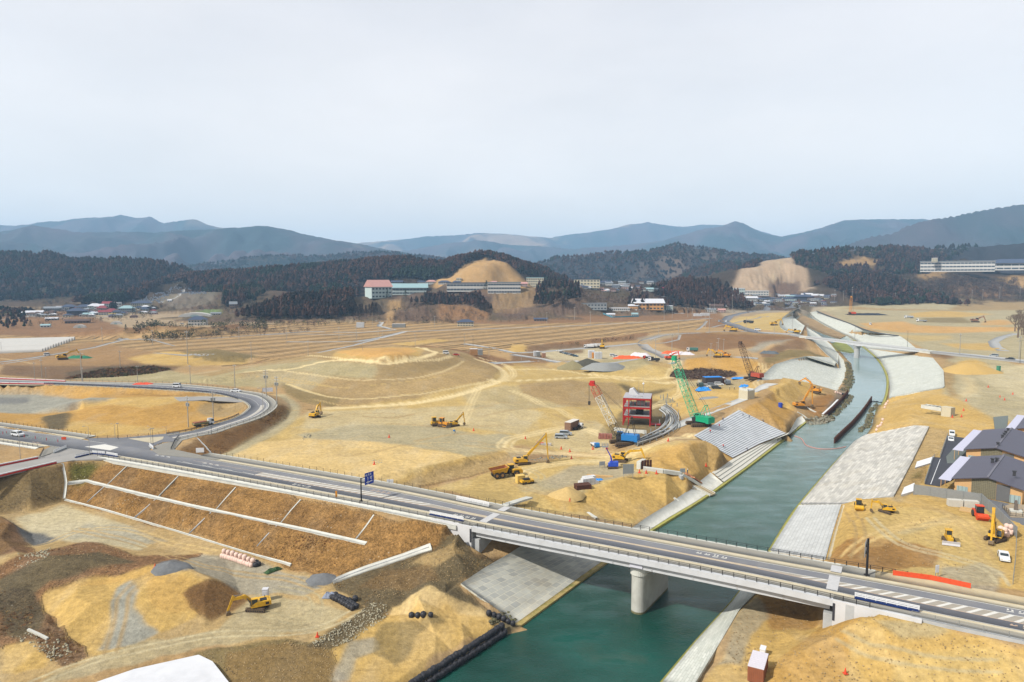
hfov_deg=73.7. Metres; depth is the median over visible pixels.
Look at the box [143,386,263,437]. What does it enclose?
loop markings
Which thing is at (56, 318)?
house
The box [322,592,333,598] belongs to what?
tarpaulin
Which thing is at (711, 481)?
concrete revetment
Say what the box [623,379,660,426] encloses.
steel frame building
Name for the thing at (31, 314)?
house
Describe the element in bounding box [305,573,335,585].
gravel heap
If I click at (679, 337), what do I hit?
road
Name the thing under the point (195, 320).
house
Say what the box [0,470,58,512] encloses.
dry grass
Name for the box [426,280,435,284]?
house
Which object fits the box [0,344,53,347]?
greenhouse
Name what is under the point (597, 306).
office building
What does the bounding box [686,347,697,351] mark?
flatbed truck
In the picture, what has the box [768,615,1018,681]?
rubble
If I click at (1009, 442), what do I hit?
house
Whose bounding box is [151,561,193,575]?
gravel heap
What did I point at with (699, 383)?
mixer truck
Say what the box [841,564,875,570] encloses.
kerb slab
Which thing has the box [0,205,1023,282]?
hills
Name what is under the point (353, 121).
sky
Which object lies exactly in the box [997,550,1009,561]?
parked car
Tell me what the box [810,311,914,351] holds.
concrete revetment
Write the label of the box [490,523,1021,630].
road marking
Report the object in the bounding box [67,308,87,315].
house
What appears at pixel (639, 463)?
retaining wall
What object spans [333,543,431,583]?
slope stairway
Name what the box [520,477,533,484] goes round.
wheel roller
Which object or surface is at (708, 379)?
site cabin
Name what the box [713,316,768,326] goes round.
road
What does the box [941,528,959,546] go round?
bulldozer
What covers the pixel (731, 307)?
bare shrubs
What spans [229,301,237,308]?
house
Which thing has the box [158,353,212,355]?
road
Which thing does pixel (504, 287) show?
school
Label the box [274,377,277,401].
utility pole
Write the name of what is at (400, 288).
school
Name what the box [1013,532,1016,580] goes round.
wire fence
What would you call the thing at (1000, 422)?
parking lot
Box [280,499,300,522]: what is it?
slope drain
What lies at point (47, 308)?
house
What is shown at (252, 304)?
bare shrubs
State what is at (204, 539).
slope drain
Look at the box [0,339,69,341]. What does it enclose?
greenhouse
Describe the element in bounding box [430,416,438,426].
bulldozer
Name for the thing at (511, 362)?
road
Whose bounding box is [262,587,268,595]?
portable toilet
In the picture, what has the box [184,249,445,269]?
forest
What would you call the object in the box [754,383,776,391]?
promenade
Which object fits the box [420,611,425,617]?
sandbag
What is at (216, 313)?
house
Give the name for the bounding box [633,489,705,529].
concrete revetment
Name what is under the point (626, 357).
tarpaulin
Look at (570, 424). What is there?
site office
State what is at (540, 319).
farmhouse
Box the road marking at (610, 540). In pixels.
[448,510,756,568]
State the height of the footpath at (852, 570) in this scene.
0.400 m
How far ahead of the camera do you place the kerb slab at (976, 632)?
115.05 m
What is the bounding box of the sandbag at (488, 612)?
[486,609,491,615]
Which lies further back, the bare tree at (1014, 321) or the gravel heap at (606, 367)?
the bare tree at (1014, 321)
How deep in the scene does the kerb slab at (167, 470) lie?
194.93 m
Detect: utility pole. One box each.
[186,396,188,426]
[210,391,214,417]
[263,369,267,395]
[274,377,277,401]
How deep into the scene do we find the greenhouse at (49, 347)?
657.79 m
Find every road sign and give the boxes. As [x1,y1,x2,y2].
[360,471,373,501]
[864,538,869,575]
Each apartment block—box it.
[526,277,543,287]
[574,279,599,287]
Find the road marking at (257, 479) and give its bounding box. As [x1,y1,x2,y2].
[1,438,480,521]
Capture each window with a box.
[957,485,967,491]
[1009,494,1020,503]
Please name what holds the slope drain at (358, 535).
on the ground at (110, 614)
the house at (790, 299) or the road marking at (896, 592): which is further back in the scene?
the house at (790, 299)
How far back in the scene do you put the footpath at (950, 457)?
231.98 m
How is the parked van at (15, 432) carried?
on the road at (120, 450)
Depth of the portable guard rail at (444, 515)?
168.62 m
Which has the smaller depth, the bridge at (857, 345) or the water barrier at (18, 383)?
the water barrier at (18, 383)
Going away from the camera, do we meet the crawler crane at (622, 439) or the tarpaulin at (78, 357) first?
the crawler crane at (622, 439)
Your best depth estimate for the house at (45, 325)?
946.90 m
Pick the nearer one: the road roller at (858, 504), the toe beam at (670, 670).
the toe beam at (670, 670)
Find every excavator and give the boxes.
[56,349,81,359]
[226,594,271,615]
[308,402,322,417]
[448,412,465,426]
[513,432,549,465]
[611,448,645,462]
[664,351,679,359]
[706,348,722,357]
[717,349,730,357]
[723,325,737,331]
[770,318,783,325]
[786,329,800,333]
[792,383,813,408]
[798,377,822,393]
[870,499,895,514]
[970,316,985,322]
[983,507,1007,545]
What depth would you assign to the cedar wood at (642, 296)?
1402.68 m
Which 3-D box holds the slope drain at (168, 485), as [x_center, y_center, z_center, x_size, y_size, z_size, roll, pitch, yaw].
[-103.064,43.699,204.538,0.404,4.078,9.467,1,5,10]
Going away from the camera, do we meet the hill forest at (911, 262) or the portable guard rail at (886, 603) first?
the portable guard rail at (886, 603)
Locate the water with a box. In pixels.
[436,312,888,681]
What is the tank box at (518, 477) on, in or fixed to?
on the ground at (110, 614)
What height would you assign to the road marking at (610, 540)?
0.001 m
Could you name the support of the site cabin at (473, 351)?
on the ground at (110, 614)
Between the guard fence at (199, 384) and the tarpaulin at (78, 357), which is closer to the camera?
the guard fence at (199, 384)
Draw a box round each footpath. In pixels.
[0,379,275,440]
[0,423,93,437]
[0,440,43,447]
[38,446,58,457]
[101,455,475,525]
[153,440,218,459]
[200,453,506,509]
[474,524,833,597]
[504,507,840,569]
[833,595,1023,638]
[841,565,874,577]
[875,570,1023,605]
[946,443,965,462]
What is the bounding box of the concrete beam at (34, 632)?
[27,628,48,639]
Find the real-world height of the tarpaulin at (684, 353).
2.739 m
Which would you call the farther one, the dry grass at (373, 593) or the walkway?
the walkway
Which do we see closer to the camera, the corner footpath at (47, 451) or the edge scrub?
the corner footpath at (47, 451)
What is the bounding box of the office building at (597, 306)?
[581,303,606,309]
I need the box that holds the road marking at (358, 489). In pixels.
[263,472,451,508]
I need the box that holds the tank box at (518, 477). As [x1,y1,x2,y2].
[515,474,524,483]
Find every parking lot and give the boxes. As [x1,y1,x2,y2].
[925,436,963,486]
[993,416,1007,428]
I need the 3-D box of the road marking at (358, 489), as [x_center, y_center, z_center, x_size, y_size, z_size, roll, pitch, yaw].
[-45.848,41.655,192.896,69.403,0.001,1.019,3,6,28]
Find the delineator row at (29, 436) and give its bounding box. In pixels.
[1,431,59,440]
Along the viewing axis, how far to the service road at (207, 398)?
335.17 m
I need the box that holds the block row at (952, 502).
[946,498,978,507]
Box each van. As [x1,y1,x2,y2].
[11,430,24,436]
[172,383,181,387]
[555,433,567,438]
[559,430,571,435]
[949,430,954,435]
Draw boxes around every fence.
[2,420,92,434]
[54,379,276,437]
[97,453,441,518]
[212,451,486,499]
[603,313,638,317]
[893,570,970,587]
[913,484,981,503]
[981,494,1017,536]
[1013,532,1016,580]
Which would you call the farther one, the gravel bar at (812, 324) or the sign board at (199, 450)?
the gravel bar at (812, 324)
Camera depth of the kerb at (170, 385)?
368.44 m
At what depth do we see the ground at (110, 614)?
229.51 m
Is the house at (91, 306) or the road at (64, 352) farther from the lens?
the house at (91, 306)
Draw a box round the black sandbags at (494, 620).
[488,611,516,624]
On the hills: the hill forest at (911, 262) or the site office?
the hill forest at (911, 262)
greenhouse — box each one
[0,338,72,340]
[0,339,66,342]
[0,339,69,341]
[0,341,61,344]
[0,342,58,345]
[0,343,56,346]
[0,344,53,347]
[0,345,50,348]
[0,346,48,349]
[0,347,45,350]
[0,348,42,352]
[1,337,74,339]
[1,340,64,343]
[73,324,86,327]
[110,321,121,323]
[178,312,212,316]
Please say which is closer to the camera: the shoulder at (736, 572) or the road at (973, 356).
the shoulder at (736, 572)
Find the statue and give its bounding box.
[1009,500,1022,512]
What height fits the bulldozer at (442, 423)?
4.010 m
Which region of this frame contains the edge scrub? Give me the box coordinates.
[562,334,636,344]
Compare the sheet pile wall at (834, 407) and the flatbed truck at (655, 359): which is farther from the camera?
the flatbed truck at (655, 359)
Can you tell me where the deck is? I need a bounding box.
[1003,504,1023,517]
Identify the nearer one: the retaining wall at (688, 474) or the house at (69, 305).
the retaining wall at (688, 474)
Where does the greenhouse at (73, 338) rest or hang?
on the ground at (110, 614)
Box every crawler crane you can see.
[588,380,639,446]
[671,356,714,426]
[738,341,763,380]
[847,296,855,314]
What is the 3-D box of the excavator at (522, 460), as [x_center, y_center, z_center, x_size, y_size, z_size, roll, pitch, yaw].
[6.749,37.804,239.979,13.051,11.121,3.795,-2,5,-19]
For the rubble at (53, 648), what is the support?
on the ground at (110, 614)
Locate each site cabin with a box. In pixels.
[356,322,363,327]
[392,324,405,327]
[470,348,477,354]
[478,349,482,354]
[588,350,594,357]
[594,352,601,358]
[702,376,722,383]
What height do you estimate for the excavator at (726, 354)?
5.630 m
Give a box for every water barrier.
[0,377,64,380]
[0,382,43,383]
[0,456,37,465]
[0,461,56,476]
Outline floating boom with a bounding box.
[795,436,845,448]
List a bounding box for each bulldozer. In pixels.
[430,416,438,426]
[437,417,451,427]
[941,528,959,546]
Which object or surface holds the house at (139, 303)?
on the ground at (110, 614)
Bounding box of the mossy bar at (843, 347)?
[832,342,853,352]
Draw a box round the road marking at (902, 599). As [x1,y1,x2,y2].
[757,568,1021,623]
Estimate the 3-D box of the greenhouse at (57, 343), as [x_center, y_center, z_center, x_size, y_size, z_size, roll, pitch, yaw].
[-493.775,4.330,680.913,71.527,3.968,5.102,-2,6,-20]
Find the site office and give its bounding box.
[565,419,578,430]
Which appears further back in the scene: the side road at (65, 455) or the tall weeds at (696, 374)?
the tall weeds at (696, 374)
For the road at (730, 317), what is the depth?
1082.74 m
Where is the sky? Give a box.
[0,0,1023,242]
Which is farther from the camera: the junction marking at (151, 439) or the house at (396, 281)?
the house at (396, 281)
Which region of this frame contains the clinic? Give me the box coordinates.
[995,259,1023,269]
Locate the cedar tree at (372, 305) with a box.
[369,301,374,316]
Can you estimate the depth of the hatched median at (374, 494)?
191.03 m
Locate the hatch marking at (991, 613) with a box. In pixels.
[256,473,1023,622]
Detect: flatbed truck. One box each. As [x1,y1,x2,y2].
[192,418,213,426]
[572,422,583,430]
[584,344,593,347]
[590,442,599,447]
[648,357,659,360]
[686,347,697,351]
[724,379,730,384]
[743,320,753,322]
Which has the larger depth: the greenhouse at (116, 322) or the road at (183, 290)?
the road at (183, 290)
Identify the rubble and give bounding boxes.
[12,632,71,660]
[15,548,50,566]
[35,546,134,571]
[35,628,81,660]
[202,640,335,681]
[308,602,387,645]
[371,543,472,597]
[528,455,566,460]
[721,601,807,670]
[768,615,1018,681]
[804,415,834,424]
[826,394,853,421]
[840,362,854,390]
[844,505,990,575]
[858,403,879,431]
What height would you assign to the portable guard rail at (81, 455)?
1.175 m
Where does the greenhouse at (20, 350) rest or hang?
on the ground at (110, 614)
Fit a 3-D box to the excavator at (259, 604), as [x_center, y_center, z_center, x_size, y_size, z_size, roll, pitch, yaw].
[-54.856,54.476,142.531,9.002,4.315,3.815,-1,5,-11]
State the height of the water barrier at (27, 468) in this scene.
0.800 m
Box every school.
[391,283,427,294]
[446,282,487,291]
[487,282,520,293]
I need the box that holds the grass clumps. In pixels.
[259,534,351,566]
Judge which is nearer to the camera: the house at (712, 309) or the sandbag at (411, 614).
the sandbag at (411, 614)
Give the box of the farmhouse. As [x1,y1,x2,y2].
[533,318,547,320]
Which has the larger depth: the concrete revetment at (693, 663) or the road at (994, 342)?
the road at (994, 342)
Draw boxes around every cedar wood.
[109,282,282,308]
[235,286,357,319]
[410,289,492,311]
[534,278,582,303]
[627,285,648,303]
[651,274,753,309]
[814,270,969,305]
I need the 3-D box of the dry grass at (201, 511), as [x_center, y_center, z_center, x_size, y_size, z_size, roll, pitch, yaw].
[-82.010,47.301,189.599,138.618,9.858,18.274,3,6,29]
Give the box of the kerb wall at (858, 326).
[817,311,898,335]
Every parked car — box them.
[230,388,241,391]
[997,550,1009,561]
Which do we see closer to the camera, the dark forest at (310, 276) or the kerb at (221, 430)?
the kerb at (221, 430)
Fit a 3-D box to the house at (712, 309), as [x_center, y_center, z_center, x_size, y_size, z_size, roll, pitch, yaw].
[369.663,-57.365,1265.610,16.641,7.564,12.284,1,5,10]
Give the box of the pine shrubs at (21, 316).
[0,308,28,327]
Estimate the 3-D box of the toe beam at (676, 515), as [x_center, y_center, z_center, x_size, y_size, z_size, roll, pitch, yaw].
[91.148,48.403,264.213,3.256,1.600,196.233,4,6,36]
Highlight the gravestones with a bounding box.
[132,284,205,302]
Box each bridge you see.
[431,498,921,627]
[799,336,935,357]
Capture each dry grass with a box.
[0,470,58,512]
[80,465,435,573]
[191,410,286,452]
[334,540,493,604]
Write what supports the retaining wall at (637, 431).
on the ground at (110, 614)
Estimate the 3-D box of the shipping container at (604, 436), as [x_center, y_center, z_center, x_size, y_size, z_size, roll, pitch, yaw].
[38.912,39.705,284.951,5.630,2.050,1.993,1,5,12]
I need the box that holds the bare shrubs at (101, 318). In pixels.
[29,302,159,324]
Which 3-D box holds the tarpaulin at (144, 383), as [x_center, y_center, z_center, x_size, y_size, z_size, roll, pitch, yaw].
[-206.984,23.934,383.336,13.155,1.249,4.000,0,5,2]
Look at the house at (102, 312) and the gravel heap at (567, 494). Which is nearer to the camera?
the gravel heap at (567, 494)
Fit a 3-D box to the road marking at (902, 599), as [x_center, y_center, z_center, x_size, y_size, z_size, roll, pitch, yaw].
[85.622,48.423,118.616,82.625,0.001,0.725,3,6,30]
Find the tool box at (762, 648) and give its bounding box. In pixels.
[760,645,766,652]
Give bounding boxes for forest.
[0,249,193,300]
[71,249,568,303]
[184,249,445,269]
[537,241,789,282]
[675,259,743,277]
[708,243,1023,275]
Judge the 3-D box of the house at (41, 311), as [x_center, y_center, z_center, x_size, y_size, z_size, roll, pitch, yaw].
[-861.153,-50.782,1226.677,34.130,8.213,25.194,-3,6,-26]
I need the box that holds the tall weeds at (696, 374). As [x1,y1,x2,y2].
[670,367,736,378]
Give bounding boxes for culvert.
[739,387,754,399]
[921,404,954,416]
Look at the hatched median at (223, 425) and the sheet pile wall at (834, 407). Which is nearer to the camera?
the hatched median at (223, 425)
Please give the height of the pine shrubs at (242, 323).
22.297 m
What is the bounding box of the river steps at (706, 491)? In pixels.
[693,484,714,495]
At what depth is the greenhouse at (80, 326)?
939.46 m
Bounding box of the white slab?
[98,655,227,681]
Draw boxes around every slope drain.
[61,463,66,498]
[64,499,291,565]
[68,479,366,544]
[158,476,178,495]
[188,512,210,533]
[216,487,235,508]
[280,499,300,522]
[355,515,373,538]
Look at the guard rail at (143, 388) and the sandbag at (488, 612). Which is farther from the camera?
the guard rail at (143, 388)
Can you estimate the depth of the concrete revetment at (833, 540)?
170.74 m
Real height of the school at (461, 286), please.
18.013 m
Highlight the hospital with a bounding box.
[920,260,995,271]
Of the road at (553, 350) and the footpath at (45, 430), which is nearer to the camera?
the footpath at (45, 430)
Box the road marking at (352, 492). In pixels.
[257,475,443,509]
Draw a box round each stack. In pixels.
[574,482,591,489]
[578,475,598,484]
[587,474,612,477]
[641,460,651,468]
[699,396,717,399]
[959,507,971,512]
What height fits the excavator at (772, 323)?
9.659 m
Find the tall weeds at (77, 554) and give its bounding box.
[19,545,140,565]
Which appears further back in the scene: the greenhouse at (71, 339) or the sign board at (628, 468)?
the greenhouse at (71, 339)
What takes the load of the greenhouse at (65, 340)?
on the ground at (110, 614)
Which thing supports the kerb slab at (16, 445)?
on the footpath at (22, 443)
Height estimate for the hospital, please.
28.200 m
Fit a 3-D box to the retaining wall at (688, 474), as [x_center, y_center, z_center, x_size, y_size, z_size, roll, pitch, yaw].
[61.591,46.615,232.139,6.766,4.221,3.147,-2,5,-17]
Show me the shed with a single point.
(619, 308)
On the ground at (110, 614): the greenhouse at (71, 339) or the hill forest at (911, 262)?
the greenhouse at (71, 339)
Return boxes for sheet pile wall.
[825,390,847,415]
[834,396,871,443]
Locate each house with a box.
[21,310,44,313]
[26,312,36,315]
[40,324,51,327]
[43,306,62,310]
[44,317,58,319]
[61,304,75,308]
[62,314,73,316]
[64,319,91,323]
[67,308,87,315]
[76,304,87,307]
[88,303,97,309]
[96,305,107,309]
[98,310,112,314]
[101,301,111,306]
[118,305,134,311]
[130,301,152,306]
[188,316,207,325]
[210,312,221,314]
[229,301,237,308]
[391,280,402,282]
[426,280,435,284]
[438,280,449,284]
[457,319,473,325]
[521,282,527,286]
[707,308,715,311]
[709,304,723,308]
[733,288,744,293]
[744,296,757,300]
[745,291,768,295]
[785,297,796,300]
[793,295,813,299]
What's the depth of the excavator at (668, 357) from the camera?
557.28 m
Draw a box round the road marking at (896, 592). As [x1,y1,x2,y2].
[760,567,1020,616]
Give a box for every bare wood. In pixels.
[176,324,316,339]
[579,290,631,305]
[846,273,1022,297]
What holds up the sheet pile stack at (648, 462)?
on the ground at (110, 614)
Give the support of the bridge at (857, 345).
on the ground at (110, 614)
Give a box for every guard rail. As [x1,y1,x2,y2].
[44,383,237,399]
[53,445,66,452]
[75,451,91,457]
[92,450,105,454]
[106,452,117,456]
[166,413,238,433]
[429,510,463,520]
[456,496,489,506]
[854,592,919,612]
[915,611,1023,639]
[924,434,947,482]
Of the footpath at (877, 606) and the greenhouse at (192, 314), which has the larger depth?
the greenhouse at (192, 314)
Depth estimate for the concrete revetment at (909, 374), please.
475.52 m
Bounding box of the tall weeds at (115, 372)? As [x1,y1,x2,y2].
[64,365,169,378]
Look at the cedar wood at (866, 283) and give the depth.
1555.88 m
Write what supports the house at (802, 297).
on the ground at (110, 614)
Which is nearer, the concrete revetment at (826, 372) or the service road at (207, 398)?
the service road at (207, 398)
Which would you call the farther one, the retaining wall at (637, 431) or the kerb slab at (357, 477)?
the retaining wall at (637, 431)
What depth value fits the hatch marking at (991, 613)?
129.72 m
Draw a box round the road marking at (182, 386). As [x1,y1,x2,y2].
[6,380,266,422]
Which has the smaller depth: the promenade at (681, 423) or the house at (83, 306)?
the promenade at (681, 423)
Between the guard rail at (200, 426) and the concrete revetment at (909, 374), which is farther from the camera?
the concrete revetment at (909, 374)
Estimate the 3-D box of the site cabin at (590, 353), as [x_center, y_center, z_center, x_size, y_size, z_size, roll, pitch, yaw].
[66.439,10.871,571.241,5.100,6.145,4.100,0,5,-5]
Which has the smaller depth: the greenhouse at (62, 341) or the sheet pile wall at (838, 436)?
the sheet pile wall at (838, 436)
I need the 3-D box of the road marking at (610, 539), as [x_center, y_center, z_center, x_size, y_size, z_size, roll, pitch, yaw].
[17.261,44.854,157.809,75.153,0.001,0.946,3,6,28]
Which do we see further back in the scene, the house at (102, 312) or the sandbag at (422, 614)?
the house at (102, 312)
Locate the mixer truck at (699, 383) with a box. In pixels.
[696,380,703,386]
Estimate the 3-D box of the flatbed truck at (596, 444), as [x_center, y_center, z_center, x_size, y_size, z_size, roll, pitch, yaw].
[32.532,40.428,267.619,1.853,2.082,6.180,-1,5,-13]
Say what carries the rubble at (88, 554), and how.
on the ground at (110, 614)
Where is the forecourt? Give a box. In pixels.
[989,499,1023,524]
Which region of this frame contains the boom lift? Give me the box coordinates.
[602,444,617,468]
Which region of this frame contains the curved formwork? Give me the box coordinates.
[633,393,678,445]
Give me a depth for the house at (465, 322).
959.40 m
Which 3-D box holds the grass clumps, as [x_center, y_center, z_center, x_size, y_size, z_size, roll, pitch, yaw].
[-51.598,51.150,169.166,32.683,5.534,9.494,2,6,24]
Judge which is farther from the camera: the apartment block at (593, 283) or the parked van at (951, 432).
the apartment block at (593, 283)
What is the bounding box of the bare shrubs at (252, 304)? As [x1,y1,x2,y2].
[200,302,254,312]
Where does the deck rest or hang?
on the forecourt
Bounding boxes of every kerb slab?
[0,422,95,436]
[0,442,38,448]
[98,456,457,529]
[210,453,507,505]
[507,506,840,564]
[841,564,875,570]
[883,609,1023,643]
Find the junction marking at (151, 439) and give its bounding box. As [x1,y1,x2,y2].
[129,437,162,442]
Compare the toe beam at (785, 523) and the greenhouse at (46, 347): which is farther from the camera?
the greenhouse at (46, 347)
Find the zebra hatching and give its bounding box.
[86,444,117,449]
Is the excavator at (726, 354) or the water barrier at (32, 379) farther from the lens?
the excavator at (726, 354)
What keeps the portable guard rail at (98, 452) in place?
on the side road at (65, 455)
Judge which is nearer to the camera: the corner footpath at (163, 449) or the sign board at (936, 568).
the sign board at (936, 568)
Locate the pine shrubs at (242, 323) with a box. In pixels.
[133,317,267,341]
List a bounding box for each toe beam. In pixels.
[515,562,607,626]
[650,422,805,530]
[660,590,739,681]
[768,450,845,551]
[853,340,888,412]
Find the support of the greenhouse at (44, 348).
on the ground at (110, 614)
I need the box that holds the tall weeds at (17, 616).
[0,588,37,634]
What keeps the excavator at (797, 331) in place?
on the ground at (110, 614)
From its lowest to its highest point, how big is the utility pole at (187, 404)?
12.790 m
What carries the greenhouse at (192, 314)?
on the ground at (110, 614)
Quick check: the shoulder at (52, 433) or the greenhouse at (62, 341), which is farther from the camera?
the greenhouse at (62, 341)
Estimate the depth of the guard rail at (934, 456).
229.95 m
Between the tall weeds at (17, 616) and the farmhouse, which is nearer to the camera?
the tall weeds at (17, 616)
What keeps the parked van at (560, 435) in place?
on the ground at (110, 614)
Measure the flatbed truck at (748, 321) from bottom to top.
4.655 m
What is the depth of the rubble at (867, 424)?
348.22 m
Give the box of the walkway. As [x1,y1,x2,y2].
[822,399,838,413]
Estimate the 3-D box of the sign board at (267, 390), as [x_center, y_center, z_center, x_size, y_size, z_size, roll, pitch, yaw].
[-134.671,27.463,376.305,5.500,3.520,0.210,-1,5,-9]
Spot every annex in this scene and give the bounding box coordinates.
[628,304,639,308]
[664,305,672,309]
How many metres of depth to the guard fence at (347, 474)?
205.90 m
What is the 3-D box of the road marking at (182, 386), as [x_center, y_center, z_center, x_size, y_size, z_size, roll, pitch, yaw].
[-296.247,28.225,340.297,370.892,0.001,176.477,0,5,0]
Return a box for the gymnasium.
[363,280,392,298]
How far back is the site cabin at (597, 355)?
560.76 m
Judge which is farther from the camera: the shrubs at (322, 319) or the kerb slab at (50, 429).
the shrubs at (322, 319)
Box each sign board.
[196,448,203,454]
[262,388,272,392]
[599,461,604,467]
[623,464,633,478]
[935,565,938,575]
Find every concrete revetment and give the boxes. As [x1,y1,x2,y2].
[461,546,600,622]
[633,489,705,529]
[663,590,755,681]
[692,473,722,490]
[757,355,845,390]
[770,504,840,559]
[779,307,804,334]
[788,415,804,434]
[800,425,928,504]
[806,327,838,363]
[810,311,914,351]
[827,505,844,558]
[868,349,944,397]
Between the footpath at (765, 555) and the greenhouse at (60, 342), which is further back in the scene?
the greenhouse at (60, 342)
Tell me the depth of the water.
153.42 m
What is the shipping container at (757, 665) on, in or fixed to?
on the ground at (110, 614)
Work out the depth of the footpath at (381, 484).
202.00 m
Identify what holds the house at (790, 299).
on the ground at (110, 614)
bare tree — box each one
[1006,314,1023,337]
[1007,314,1020,331]
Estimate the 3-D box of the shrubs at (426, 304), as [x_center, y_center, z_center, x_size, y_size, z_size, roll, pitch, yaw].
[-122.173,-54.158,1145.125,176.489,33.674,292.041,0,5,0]
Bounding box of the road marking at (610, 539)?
[455,509,755,566]
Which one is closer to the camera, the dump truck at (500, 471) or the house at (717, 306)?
the dump truck at (500, 471)
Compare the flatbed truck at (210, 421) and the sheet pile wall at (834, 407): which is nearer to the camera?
the flatbed truck at (210, 421)
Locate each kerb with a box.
[14,380,268,438]
[78,381,276,440]
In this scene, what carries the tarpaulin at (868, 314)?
on the ground at (110, 614)
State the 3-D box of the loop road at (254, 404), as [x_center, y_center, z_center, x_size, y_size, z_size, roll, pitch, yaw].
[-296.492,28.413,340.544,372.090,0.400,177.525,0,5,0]
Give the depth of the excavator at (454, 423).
296.67 m
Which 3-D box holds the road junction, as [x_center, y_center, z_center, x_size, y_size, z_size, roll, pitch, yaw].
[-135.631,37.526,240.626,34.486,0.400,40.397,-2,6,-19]
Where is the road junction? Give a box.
[86,432,178,449]
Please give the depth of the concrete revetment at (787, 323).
966.46 m
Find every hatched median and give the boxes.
[172,405,263,437]
[255,472,450,509]
[757,567,1023,623]
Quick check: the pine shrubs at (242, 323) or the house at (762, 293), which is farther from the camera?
the house at (762, 293)
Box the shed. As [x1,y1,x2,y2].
[609,307,629,310]
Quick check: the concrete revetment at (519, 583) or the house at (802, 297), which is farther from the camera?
the house at (802, 297)
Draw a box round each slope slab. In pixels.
[901,483,913,495]
[915,456,933,468]
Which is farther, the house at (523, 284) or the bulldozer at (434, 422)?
the house at (523, 284)
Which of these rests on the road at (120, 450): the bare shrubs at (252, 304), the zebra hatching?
the zebra hatching
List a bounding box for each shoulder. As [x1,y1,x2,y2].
[0,384,248,434]
[0,426,85,438]
[0,438,47,446]
[116,455,1023,634]
[209,459,1023,609]
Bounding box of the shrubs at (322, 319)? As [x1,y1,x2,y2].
[256,304,379,326]
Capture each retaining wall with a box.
[503,496,532,505]
[614,427,646,433]
[636,458,645,468]
[643,466,681,475]
[682,473,700,485]
[685,472,701,483]
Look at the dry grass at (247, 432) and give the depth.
279.24 m
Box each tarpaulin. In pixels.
[68,355,92,358]
[132,382,152,384]
[263,566,282,573]
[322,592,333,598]
[613,355,642,358]
[630,352,649,356]
[669,351,694,354]
[696,387,711,390]
[761,351,778,353]
[845,313,885,314]
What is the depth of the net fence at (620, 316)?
1160.11 m
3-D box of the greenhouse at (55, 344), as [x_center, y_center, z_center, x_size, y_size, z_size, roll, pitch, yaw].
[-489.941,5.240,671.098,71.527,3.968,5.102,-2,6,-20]
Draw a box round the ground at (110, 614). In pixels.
[0,250,1023,681]
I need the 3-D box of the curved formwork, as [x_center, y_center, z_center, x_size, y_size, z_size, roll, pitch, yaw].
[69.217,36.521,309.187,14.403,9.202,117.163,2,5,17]
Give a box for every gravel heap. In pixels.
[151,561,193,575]
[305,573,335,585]
[548,487,585,501]
[557,360,582,369]
[577,358,599,366]
[581,363,624,371]
[657,398,674,403]
[943,362,1002,374]
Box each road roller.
[854,498,863,510]
[971,504,990,520]
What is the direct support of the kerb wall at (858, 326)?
on the concrete revetment at (841, 326)
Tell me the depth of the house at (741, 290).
1530.61 m
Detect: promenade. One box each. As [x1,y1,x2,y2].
[630,398,747,441]
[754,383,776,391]
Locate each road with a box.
[0,338,127,361]
[0,380,267,438]
[0,428,1023,631]
[0,448,105,477]
[2,358,40,363]
[104,289,184,316]
[117,334,337,339]
[139,338,174,345]
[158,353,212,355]
[174,396,241,401]
[260,320,394,334]
[287,318,711,341]
[317,338,379,352]
[381,331,407,337]
[465,343,639,352]
[488,360,535,363]
[511,354,757,363]
[636,333,678,357]
[656,335,680,343]
[680,331,747,333]
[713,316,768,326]
[721,301,820,333]
[758,332,802,336]
[931,351,1023,362]
[988,333,1016,350]
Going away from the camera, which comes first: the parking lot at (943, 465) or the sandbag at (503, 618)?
the sandbag at (503, 618)
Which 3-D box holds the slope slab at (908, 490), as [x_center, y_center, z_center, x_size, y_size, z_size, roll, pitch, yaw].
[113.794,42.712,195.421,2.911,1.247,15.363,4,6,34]
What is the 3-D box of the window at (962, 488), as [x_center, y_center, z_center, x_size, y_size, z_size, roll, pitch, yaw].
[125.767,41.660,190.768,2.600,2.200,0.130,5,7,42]
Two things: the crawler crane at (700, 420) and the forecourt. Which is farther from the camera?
the crawler crane at (700, 420)
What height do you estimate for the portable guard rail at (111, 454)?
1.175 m
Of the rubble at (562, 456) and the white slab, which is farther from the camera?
the rubble at (562, 456)
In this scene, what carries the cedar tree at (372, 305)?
on the ground at (110, 614)
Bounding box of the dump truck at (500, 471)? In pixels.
[488,463,522,478]
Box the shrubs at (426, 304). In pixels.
[392,300,488,322]
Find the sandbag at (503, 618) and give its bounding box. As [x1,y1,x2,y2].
[501,615,506,621]
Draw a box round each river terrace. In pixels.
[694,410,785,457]
[712,432,788,481]
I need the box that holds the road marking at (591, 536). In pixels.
[450,509,756,567]
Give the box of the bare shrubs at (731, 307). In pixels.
[690,306,760,311]
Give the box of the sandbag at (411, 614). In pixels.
[409,612,413,617]
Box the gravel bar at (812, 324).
[797,316,845,338]
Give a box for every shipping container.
[598,433,611,438]
[747,650,768,681]
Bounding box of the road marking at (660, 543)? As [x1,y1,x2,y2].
[207,459,1023,610]
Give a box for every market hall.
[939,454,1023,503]
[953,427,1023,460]
[1006,415,1023,430]
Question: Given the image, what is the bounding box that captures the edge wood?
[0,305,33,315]
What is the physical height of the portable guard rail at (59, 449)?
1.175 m

